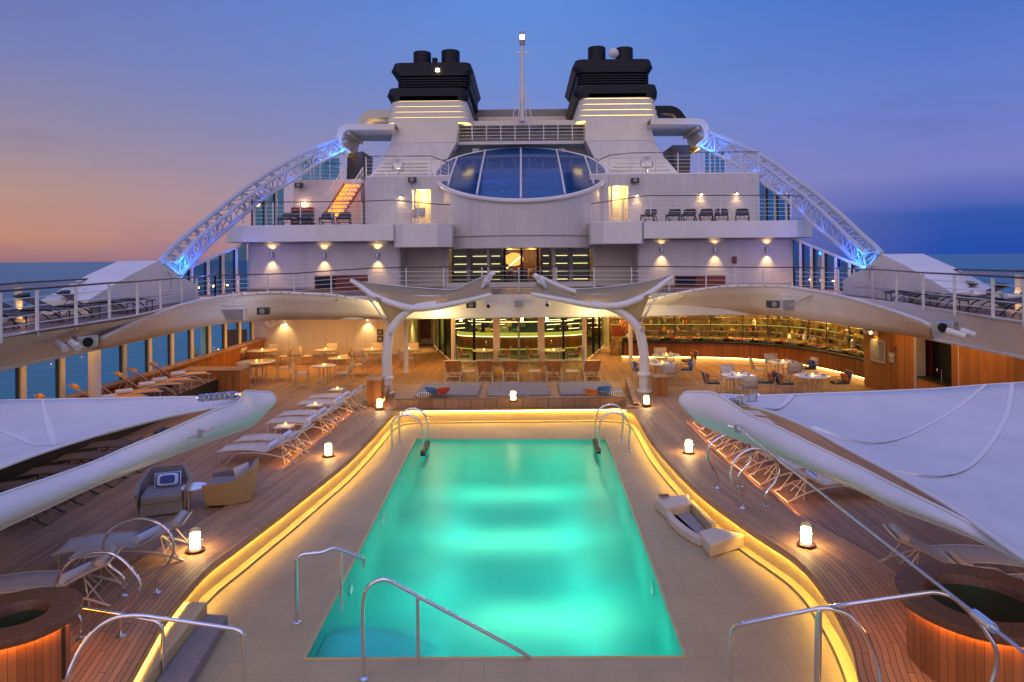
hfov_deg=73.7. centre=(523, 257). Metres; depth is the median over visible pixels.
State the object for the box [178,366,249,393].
divider cabinet
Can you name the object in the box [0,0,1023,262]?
sky
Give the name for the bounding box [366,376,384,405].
end box
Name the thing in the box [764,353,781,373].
dining chair
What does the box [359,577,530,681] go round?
pool handrail
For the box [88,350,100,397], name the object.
column
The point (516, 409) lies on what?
step edge
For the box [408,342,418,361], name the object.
dining chair
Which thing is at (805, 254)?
glass screen
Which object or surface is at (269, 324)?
wall clock
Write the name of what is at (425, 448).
pool ladder
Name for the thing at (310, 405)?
side table
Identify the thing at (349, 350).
dining chair
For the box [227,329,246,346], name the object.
dark partition
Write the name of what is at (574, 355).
cushioned chair
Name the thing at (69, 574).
rolled towel
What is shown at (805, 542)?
lantern
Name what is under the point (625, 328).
flower arrangement
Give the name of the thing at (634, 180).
speaker
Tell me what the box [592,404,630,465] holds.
pool ladder
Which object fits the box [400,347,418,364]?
dining table
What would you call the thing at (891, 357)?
name sign
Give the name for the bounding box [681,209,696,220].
sun lounger
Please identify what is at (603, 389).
pillow
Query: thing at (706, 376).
cushioned chair
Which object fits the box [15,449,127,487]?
sun lounger
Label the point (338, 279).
window
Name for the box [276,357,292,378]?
dining chair
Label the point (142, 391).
sun lounger
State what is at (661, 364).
dining table
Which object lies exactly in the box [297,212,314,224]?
sun lounger
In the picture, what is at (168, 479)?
pillow
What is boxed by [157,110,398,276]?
lattice arch
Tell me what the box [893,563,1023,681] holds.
round tub
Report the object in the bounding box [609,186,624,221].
doorway
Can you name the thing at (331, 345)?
dining chair
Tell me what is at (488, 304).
eyeball camera
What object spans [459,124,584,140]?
bridge rail
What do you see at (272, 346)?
dining chair
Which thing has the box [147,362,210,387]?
sun lounger
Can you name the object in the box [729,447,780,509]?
grab loop
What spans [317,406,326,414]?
rolled towel
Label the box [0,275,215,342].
guard rail
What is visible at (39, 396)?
sun lounger
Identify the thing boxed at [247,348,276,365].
dining table
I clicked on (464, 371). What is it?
side table
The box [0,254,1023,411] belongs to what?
sea
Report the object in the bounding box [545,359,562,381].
sun lounger
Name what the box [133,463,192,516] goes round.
wicker armchair
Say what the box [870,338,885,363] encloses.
menu board
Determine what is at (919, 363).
teak wall
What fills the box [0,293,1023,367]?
wall fascia
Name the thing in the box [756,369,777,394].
cushioned chair
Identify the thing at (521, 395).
pillow
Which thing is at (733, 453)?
sun lounger
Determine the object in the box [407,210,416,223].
dining chair
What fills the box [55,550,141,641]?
grab loop
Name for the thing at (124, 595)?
grab loop
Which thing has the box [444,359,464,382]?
sun lounger
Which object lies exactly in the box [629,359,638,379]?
cushioned chair
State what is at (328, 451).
lantern
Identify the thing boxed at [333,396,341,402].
rolled towel
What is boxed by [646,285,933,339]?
arched awning
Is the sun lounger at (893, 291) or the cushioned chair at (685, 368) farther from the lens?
the cushioned chair at (685, 368)
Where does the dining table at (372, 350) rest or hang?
on the floor at (32, 546)
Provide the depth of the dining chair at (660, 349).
32.24 m
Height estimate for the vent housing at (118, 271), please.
1.616 m
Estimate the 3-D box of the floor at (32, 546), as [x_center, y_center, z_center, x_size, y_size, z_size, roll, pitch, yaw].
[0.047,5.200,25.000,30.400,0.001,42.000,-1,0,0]
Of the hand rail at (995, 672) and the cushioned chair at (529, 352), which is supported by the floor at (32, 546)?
the cushioned chair at (529, 352)
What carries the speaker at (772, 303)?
attached to the arched awning at (822, 306)
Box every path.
[61,411,399,681]
[626,408,936,681]
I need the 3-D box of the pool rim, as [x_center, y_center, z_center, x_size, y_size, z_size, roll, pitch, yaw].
[-0.407,5.654,15.496,6.014,0.052,11.790,-1,0,0]
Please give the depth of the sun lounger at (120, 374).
23.04 m
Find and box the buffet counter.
[621,339,863,381]
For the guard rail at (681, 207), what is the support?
on the superstructure
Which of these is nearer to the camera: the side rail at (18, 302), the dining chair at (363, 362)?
the side rail at (18, 302)
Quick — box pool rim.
[302,438,687,659]
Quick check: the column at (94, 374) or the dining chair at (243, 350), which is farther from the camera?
the dining chair at (243, 350)
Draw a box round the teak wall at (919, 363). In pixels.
[864,304,1023,389]
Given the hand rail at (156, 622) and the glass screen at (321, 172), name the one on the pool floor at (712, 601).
the hand rail at (156, 622)
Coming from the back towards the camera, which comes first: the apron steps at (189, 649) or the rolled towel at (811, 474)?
the rolled towel at (811, 474)
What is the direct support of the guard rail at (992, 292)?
on the floor at (115, 314)
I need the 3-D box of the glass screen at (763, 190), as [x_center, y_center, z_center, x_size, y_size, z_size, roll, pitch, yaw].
[13.912,-3.354,38.380,0.257,2.858,4.874,-1,0,0]
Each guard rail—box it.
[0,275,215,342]
[214,266,793,295]
[242,200,450,226]
[295,162,341,179]
[365,156,448,175]
[591,195,810,225]
[596,151,758,173]
[793,267,1023,326]
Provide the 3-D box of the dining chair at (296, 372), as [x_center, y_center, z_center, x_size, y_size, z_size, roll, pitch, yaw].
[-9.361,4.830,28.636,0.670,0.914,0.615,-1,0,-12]
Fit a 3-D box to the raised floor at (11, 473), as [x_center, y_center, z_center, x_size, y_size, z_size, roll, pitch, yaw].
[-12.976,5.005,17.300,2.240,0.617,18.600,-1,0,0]
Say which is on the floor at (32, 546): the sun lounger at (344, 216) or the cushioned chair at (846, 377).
the cushioned chair at (846, 377)
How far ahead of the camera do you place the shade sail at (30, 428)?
10.49 m
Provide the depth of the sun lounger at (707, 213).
36.44 m
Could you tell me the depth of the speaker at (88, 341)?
16.99 m
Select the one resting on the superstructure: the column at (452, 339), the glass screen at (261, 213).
the glass screen at (261, 213)
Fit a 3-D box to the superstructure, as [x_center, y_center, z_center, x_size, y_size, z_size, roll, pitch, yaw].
[-0.248,-4.866,45.350,30.544,12.936,21.300,-1,0,0]
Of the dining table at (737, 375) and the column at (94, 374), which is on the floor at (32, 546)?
the dining table at (737, 375)
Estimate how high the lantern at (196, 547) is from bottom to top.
0.400 m
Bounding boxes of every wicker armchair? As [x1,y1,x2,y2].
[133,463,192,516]
[202,458,258,506]
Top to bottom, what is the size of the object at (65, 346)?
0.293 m
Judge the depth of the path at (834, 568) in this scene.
11.90 m
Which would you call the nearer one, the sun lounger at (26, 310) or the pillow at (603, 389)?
the sun lounger at (26, 310)
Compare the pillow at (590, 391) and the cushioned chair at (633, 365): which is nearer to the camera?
the pillow at (590, 391)
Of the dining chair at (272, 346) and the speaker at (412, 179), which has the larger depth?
the speaker at (412, 179)
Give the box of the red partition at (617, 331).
[612,325,635,336]
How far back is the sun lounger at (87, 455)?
16.94 m
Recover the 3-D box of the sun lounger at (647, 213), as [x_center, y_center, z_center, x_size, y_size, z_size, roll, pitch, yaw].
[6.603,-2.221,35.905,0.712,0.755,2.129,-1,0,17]
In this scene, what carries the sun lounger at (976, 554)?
on the floor at (32, 546)
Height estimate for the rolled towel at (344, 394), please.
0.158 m
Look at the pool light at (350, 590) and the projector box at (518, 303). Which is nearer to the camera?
the pool light at (350, 590)
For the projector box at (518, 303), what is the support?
attached to the wall fascia
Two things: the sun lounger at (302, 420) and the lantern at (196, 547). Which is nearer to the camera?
the lantern at (196, 547)
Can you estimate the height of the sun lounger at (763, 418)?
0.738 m
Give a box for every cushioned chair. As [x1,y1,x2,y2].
[457,346,470,366]
[497,346,510,358]
[526,346,540,366]
[566,346,581,366]
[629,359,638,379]
[678,358,695,381]
[681,350,697,371]
[700,369,721,392]
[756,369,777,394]
[773,370,795,393]
[797,356,818,380]
[830,369,852,391]
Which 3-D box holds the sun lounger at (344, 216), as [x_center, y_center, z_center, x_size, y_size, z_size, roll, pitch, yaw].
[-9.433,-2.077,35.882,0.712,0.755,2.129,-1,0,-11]
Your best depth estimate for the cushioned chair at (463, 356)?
32.71 m
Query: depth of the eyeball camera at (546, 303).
28.11 m
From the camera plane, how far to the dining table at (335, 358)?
30.73 m
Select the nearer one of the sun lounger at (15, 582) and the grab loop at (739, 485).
the sun lounger at (15, 582)
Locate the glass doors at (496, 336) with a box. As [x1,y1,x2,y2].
[455,318,586,362]
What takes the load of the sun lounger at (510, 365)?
on the floor at (32, 546)
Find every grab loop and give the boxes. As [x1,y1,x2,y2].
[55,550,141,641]
[102,517,175,597]
[706,435,752,488]
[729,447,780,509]
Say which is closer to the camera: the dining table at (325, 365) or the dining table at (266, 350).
the dining table at (325, 365)
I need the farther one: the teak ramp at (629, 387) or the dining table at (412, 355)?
the dining table at (412, 355)
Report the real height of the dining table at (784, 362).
0.758 m
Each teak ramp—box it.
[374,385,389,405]
[625,377,639,403]
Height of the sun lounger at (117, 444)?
0.755 m
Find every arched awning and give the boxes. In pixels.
[98,291,385,349]
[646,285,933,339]
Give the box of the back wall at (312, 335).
[254,319,403,356]
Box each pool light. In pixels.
[348,583,352,595]
[651,583,654,595]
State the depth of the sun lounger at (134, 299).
22.20 m
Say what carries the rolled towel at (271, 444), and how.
on the sun lounger at (258, 448)
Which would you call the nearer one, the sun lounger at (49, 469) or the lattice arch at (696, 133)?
the sun lounger at (49, 469)
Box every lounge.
[438,317,601,359]
[446,248,595,287]
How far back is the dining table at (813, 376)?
25.20 m
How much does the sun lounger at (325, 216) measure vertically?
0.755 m
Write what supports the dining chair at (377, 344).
on the floor at (32, 546)
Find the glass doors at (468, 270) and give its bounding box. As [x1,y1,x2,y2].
[445,248,596,283]
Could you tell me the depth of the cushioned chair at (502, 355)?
32.77 m
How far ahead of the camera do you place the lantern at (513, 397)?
23.06 m
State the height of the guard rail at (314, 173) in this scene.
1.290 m
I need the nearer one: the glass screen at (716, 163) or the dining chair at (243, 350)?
the dining chair at (243, 350)
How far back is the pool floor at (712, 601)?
11.02 m
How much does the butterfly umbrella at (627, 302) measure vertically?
4.590 m
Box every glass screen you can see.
[173,243,247,295]
[251,182,283,224]
[300,158,338,179]
[704,153,724,172]
[759,179,789,220]
[792,238,865,290]
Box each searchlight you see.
[392,159,403,173]
[640,156,652,172]
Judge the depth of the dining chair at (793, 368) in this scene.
27.32 m
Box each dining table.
[237,359,275,379]
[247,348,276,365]
[311,363,335,383]
[314,348,336,363]
[328,356,350,374]
[362,347,382,364]
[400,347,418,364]
[473,349,494,359]
[542,349,564,358]
[649,361,676,381]
[652,353,680,371]
[721,372,755,393]
[767,359,798,380]
[794,372,830,392]
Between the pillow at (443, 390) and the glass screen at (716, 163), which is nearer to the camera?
the pillow at (443, 390)
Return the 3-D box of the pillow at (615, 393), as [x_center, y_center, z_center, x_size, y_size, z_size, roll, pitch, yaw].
[3.159,4.612,23.225,0.500,0.160,0.400,-1,-18,0]
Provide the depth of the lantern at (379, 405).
23.45 m
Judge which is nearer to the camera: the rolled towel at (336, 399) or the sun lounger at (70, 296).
the sun lounger at (70, 296)
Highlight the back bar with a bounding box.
[610,315,863,355]
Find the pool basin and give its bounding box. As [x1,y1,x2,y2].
[307,439,682,656]
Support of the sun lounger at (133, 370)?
on the raised floor at (11, 473)
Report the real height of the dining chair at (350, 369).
0.914 m
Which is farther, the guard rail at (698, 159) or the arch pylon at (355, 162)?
the arch pylon at (355, 162)
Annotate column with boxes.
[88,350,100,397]
[201,327,205,354]
[403,319,409,372]
[451,319,454,359]
[582,317,585,364]
[628,323,632,361]
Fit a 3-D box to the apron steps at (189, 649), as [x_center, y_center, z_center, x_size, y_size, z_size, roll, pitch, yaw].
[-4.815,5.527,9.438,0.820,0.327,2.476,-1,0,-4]
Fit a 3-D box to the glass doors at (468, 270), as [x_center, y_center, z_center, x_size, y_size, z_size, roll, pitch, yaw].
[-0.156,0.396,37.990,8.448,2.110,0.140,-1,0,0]
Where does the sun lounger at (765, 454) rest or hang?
on the floor at (32, 546)
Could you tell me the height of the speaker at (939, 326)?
0.308 m
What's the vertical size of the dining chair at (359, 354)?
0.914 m
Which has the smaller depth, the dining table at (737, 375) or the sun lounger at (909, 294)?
the sun lounger at (909, 294)
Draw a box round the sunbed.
[394,381,625,408]
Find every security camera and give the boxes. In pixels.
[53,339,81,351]
[945,327,975,339]
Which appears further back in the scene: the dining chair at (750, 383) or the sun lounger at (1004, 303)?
the dining chair at (750, 383)
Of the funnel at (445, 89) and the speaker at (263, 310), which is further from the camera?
the funnel at (445, 89)
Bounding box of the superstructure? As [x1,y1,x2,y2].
[227,109,811,289]
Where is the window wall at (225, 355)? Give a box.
[15,321,265,398]
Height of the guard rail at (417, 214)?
1.441 m
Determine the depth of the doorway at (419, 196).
39.04 m
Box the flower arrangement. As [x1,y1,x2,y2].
[619,320,640,339]
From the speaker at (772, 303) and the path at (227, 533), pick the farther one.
the speaker at (772, 303)
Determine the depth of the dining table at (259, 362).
29.94 m
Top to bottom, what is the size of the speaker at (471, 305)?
0.252 m
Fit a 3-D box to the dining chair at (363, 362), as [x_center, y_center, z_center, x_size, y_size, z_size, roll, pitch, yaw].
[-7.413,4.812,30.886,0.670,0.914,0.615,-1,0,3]
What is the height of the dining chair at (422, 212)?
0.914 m
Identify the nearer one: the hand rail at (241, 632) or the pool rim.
the hand rail at (241, 632)
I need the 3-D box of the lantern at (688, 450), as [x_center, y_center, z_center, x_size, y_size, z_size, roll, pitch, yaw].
[4.327,4.916,17.889,0.310,0.400,0.310,-1,0,0]
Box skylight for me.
[433,146,608,202]
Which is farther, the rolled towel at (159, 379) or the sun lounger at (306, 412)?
the rolled towel at (159, 379)
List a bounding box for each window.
[314,275,367,289]
[433,319,449,359]
[587,317,605,358]
[674,275,724,286]
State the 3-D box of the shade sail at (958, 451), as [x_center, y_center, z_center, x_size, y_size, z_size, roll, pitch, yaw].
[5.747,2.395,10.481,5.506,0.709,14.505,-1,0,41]
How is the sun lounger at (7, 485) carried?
on the floor at (32, 546)
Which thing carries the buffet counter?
on the floor at (32, 546)
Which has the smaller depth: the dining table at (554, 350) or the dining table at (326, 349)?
the dining table at (554, 350)
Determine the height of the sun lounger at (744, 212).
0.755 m
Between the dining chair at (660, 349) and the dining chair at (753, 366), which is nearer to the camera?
the dining chair at (753, 366)
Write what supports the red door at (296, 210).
attached to the superstructure
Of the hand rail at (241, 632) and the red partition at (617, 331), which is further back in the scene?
the red partition at (617, 331)
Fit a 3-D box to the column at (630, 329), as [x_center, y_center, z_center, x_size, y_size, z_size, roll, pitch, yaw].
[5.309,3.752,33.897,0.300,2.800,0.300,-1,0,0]
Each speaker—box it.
[72,334,97,348]
[257,307,269,314]
[295,183,302,187]
[408,177,416,182]
[466,302,475,307]
[631,178,638,182]
[766,300,779,307]
[933,320,957,333]
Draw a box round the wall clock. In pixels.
[263,320,275,327]
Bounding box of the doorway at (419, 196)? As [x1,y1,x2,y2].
[414,189,430,223]
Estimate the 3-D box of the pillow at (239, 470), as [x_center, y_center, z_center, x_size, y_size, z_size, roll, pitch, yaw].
[-6.111,4.655,14.850,0.150,0.300,0.500,-21,-5,15]
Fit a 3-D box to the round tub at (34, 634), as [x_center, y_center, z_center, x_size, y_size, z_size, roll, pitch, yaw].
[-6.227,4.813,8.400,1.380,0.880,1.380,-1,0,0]
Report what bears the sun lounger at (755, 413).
on the floor at (32, 546)
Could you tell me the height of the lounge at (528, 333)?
2.720 m
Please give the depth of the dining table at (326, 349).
33.72 m
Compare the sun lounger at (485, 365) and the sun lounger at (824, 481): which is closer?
the sun lounger at (824, 481)
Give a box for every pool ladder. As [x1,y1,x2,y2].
[390,407,430,467]
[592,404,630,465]
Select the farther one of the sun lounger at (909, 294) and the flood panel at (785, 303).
the flood panel at (785, 303)
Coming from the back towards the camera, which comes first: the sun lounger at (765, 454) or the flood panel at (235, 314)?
the flood panel at (235, 314)
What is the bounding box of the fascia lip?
[0,313,1023,371]
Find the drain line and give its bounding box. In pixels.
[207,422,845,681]
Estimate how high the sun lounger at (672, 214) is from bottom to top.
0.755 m
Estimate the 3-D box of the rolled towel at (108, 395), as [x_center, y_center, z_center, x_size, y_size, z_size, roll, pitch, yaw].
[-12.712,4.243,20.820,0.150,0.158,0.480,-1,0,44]
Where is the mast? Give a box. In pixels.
[512,31,532,121]
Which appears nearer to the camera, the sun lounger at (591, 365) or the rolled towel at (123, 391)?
the rolled towel at (123, 391)
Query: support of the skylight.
attached to the superstructure
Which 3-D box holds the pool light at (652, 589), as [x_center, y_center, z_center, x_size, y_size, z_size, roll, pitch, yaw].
[2.324,5.979,12.300,0.040,0.220,0.220,-1,0,0]
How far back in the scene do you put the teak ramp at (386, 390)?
25.61 m
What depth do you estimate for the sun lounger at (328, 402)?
23.19 m
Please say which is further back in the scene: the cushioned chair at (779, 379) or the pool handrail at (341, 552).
the cushioned chair at (779, 379)
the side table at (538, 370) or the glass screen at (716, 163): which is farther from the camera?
the glass screen at (716, 163)
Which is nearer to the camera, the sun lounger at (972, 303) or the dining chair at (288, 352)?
the sun lounger at (972, 303)
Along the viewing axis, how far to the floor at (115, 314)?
20.36 m
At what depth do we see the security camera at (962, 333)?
16.85 m
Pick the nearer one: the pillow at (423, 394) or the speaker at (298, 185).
the pillow at (423, 394)
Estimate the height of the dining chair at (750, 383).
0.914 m
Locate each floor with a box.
[0,336,1023,605]
[0,378,217,481]
[2,286,1021,337]
[195,422,843,681]
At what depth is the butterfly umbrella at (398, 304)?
26.49 m
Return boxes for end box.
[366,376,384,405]
[651,373,668,395]
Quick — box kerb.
[198,420,857,681]
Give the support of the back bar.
on the floor at (32, 546)
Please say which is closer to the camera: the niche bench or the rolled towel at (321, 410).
the niche bench
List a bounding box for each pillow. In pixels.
[154,471,180,487]
[233,462,249,476]
[416,392,430,396]
[424,387,439,394]
[436,387,450,394]
[515,393,529,397]
[583,389,598,394]
[597,386,610,393]
[609,391,624,395]
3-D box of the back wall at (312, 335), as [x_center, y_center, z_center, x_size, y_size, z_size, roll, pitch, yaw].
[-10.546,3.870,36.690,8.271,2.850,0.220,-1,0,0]
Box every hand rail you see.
[64,613,245,681]
[82,607,165,673]
[729,606,882,681]
[814,590,999,681]
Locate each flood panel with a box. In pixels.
[221,292,246,320]
[779,282,793,310]
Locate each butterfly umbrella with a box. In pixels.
[350,270,495,394]
[531,273,673,392]
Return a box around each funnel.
[387,49,480,128]
[565,45,657,123]
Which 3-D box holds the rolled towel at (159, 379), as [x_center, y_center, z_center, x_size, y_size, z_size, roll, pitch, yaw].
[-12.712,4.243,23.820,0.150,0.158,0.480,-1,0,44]
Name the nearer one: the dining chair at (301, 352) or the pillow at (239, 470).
the pillow at (239, 470)
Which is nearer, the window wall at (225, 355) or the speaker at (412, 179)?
the window wall at (225, 355)
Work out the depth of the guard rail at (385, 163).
38.49 m
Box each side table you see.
[69,543,114,583]
[181,482,205,510]
[273,423,295,442]
[305,403,323,409]
[328,388,344,393]
[462,370,474,381]
[529,369,540,381]
[566,369,578,381]
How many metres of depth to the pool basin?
15.53 m
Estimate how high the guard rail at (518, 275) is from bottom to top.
1.387 m
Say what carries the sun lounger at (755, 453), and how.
on the floor at (32, 546)
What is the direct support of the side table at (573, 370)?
on the floor at (32, 546)
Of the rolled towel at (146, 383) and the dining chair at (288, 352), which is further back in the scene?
the dining chair at (288, 352)
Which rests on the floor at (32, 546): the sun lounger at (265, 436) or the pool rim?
the sun lounger at (265, 436)
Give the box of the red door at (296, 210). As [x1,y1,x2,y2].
[291,203,313,224]
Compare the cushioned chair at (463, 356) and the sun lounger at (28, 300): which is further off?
the cushioned chair at (463, 356)
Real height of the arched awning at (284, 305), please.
1.216 m
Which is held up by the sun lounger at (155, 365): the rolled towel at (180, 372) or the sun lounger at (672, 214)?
the rolled towel at (180, 372)
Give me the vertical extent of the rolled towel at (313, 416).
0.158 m
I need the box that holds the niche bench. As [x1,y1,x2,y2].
[655,494,744,556]
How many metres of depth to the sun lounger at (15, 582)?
10.36 m
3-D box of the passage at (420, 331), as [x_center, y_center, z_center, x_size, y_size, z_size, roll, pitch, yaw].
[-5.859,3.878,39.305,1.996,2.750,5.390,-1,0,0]
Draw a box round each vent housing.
[41,261,195,314]
[843,254,1000,306]
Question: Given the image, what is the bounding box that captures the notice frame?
[377,329,382,341]
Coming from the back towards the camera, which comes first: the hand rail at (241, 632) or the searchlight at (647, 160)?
the searchlight at (647, 160)
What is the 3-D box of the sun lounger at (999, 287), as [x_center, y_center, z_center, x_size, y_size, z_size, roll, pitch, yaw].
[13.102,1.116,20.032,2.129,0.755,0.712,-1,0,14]
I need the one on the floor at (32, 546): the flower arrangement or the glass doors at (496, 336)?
the glass doors at (496, 336)
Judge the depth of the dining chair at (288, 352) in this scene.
33.77 m
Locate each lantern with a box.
[185,531,204,554]
[322,443,333,457]
[375,399,383,409]
[509,391,517,401]
[642,395,650,405]
[683,440,694,454]
[797,526,815,548]
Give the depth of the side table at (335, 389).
24.95 m
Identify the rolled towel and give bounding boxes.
[59,561,91,584]
[101,393,115,397]
[115,387,132,394]
[132,524,161,543]
[138,380,154,386]
[151,376,166,381]
[170,370,185,375]
[265,439,278,449]
[280,430,292,439]
[306,413,316,421]
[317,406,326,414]
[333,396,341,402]
[341,391,349,397]
[805,469,821,482]
[969,291,986,295]
[1003,293,1021,298]
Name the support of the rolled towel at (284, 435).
on the sun lounger at (265, 436)
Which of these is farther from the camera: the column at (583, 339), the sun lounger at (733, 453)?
the column at (583, 339)
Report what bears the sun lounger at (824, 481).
on the floor at (32, 546)
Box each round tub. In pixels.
[0,587,83,681]
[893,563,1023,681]
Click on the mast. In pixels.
(522, 106)
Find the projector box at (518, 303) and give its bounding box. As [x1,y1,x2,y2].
[513,299,523,306]
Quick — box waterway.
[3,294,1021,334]
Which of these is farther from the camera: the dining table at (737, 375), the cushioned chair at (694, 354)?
the cushioned chair at (694, 354)
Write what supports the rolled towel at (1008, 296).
on the sun lounger at (972, 303)
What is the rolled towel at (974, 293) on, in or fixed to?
on the sun lounger at (999, 287)
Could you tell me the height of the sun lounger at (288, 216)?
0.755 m
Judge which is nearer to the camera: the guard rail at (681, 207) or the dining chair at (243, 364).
the dining chair at (243, 364)
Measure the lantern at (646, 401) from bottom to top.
0.400 m
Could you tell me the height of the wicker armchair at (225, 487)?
0.788 m
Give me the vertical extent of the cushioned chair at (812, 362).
0.914 m
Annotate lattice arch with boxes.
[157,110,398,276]
[647,106,884,266]
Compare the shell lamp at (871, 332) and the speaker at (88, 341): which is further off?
the shell lamp at (871, 332)
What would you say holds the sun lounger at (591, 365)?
on the floor at (32, 546)
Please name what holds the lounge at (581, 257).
on the floor at (115, 314)
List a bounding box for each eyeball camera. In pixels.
[485,302,491,307]
[544,301,549,306]
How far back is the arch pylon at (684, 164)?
43.00 m
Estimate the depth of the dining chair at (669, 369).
27.27 m
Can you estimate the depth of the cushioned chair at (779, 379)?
25.11 m
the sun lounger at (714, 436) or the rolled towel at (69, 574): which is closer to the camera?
the rolled towel at (69, 574)
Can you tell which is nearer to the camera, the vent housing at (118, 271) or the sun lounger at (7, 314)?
the sun lounger at (7, 314)
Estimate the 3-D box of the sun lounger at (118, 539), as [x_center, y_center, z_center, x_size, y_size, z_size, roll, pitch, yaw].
[-6.855,4.909,11.864,2.129,0.738,0.712,-1,0,-11]
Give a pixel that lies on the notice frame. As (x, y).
(379, 332)
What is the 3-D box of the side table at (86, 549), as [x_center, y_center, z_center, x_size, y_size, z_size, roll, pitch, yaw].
[-7.105,5.042,11.250,0.500,0.446,0.500,-1,0,-11]
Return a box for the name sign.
[889,346,894,362]
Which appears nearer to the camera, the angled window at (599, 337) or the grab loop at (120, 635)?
the grab loop at (120, 635)
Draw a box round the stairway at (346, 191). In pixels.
[322,167,363,216]
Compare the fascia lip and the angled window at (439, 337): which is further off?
the angled window at (439, 337)
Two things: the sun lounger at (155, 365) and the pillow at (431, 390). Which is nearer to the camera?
the pillow at (431, 390)
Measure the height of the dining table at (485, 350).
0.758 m
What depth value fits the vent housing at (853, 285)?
23.19 m
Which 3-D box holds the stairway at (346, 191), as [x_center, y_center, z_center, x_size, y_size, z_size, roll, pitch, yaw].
[-10.367,-3.770,39.200,2.250,2.933,0.822,-1,0,-38]
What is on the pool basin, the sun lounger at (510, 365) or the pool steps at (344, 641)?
the pool steps at (344, 641)
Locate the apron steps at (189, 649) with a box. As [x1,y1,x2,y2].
[134,602,227,681]
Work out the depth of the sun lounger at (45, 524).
13.56 m
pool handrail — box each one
[292,546,365,624]
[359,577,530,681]
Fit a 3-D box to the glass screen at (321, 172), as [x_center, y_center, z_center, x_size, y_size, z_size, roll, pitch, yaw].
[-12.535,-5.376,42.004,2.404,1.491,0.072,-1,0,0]
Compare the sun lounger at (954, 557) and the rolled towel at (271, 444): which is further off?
the rolled towel at (271, 444)
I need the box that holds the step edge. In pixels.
[389,407,638,410]
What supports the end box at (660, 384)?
on the floor at (32, 546)
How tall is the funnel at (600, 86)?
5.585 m
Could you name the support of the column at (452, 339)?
on the floor at (32, 546)
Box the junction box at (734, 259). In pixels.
[732,256,736,262]
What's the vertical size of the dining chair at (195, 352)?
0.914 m
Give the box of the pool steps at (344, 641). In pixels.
[317,626,449,656]
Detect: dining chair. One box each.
[194,347,200,356]
[235,363,255,383]
[240,347,246,354]
[263,343,278,357]
[276,346,292,365]
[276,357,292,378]
[291,361,308,384]
[298,346,313,365]
[324,343,337,361]
[335,361,354,383]
[337,345,352,364]
[353,349,370,365]
[354,353,368,374]
[369,342,382,358]
[398,349,412,367]
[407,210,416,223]
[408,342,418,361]
[412,207,425,223]
[654,347,669,368]
[658,364,676,385]
[719,364,740,390]
[737,376,758,393]
[748,357,767,379]
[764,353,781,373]
[783,363,802,384]
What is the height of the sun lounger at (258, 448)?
0.738 m
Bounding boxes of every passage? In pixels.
[408,319,443,346]
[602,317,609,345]
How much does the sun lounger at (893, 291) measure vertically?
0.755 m
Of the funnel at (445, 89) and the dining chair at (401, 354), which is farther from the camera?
the funnel at (445, 89)
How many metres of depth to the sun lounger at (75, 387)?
21.20 m
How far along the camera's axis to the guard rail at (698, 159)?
38.49 m
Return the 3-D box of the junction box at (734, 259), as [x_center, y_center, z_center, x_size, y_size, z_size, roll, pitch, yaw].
[11.093,0.108,35.900,0.200,0.360,0.150,-1,0,0]
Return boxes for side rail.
[0,278,87,318]
[953,269,1023,309]
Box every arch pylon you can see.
[347,151,372,180]
[663,145,690,172]
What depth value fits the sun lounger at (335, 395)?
24.11 m
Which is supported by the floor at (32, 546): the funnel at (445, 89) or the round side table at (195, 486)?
the round side table at (195, 486)
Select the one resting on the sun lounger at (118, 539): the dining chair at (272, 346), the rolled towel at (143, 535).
the rolled towel at (143, 535)
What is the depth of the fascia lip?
28.45 m
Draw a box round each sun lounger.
[0,463,99,505]
[0,545,127,605]
[2,302,73,323]
[2,312,30,329]
[7,293,100,320]
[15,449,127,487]
[27,506,66,525]
[33,393,45,398]
[49,437,152,474]
[51,290,134,315]
[51,510,192,569]
[68,384,147,397]
[79,426,170,460]
[87,379,163,396]
[112,371,182,394]
[117,298,155,310]
[126,368,194,393]
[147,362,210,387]
[215,431,303,465]
[233,422,316,454]
[264,406,339,433]
[276,400,346,424]
[277,213,295,224]
[295,390,363,413]
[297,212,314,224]
[305,384,367,408]
[318,212,334,224]
[336,212,351,224]
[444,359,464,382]
[476,359,494,382]
[502,359,518,381]
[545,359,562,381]
[581,359,601,381]
[640,209,657,221]
[666,209,680,220]
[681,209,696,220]
[693,410,767,428]
[698,417,777,436]
[699,209,713,220]
[706,432,733,446]
[714,208,728,220]
[716,438,752,457]
[731,442,777,470]
[735,208,749,220]
[748,447,806,484]
[774,460,873,502]
[879,523,1023,573]
[883,290,919,300]
[900,281,977,304]
[926,283,1014,308]
[941,550,1023,578]
[956,292,1021,312]
[989,300,1021,316]
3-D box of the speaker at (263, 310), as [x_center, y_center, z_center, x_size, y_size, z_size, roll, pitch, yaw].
[-10.363,2.122,27.270,0.440,0.280,0.500,-1,0,0]
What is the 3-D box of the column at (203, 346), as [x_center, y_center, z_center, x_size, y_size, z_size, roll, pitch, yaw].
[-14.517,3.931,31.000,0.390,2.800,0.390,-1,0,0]
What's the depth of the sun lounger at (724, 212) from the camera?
36.41 m
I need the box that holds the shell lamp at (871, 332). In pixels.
[863,329,878,335]
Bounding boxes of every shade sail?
[0,390,275,530]
[679,381,1023,653]

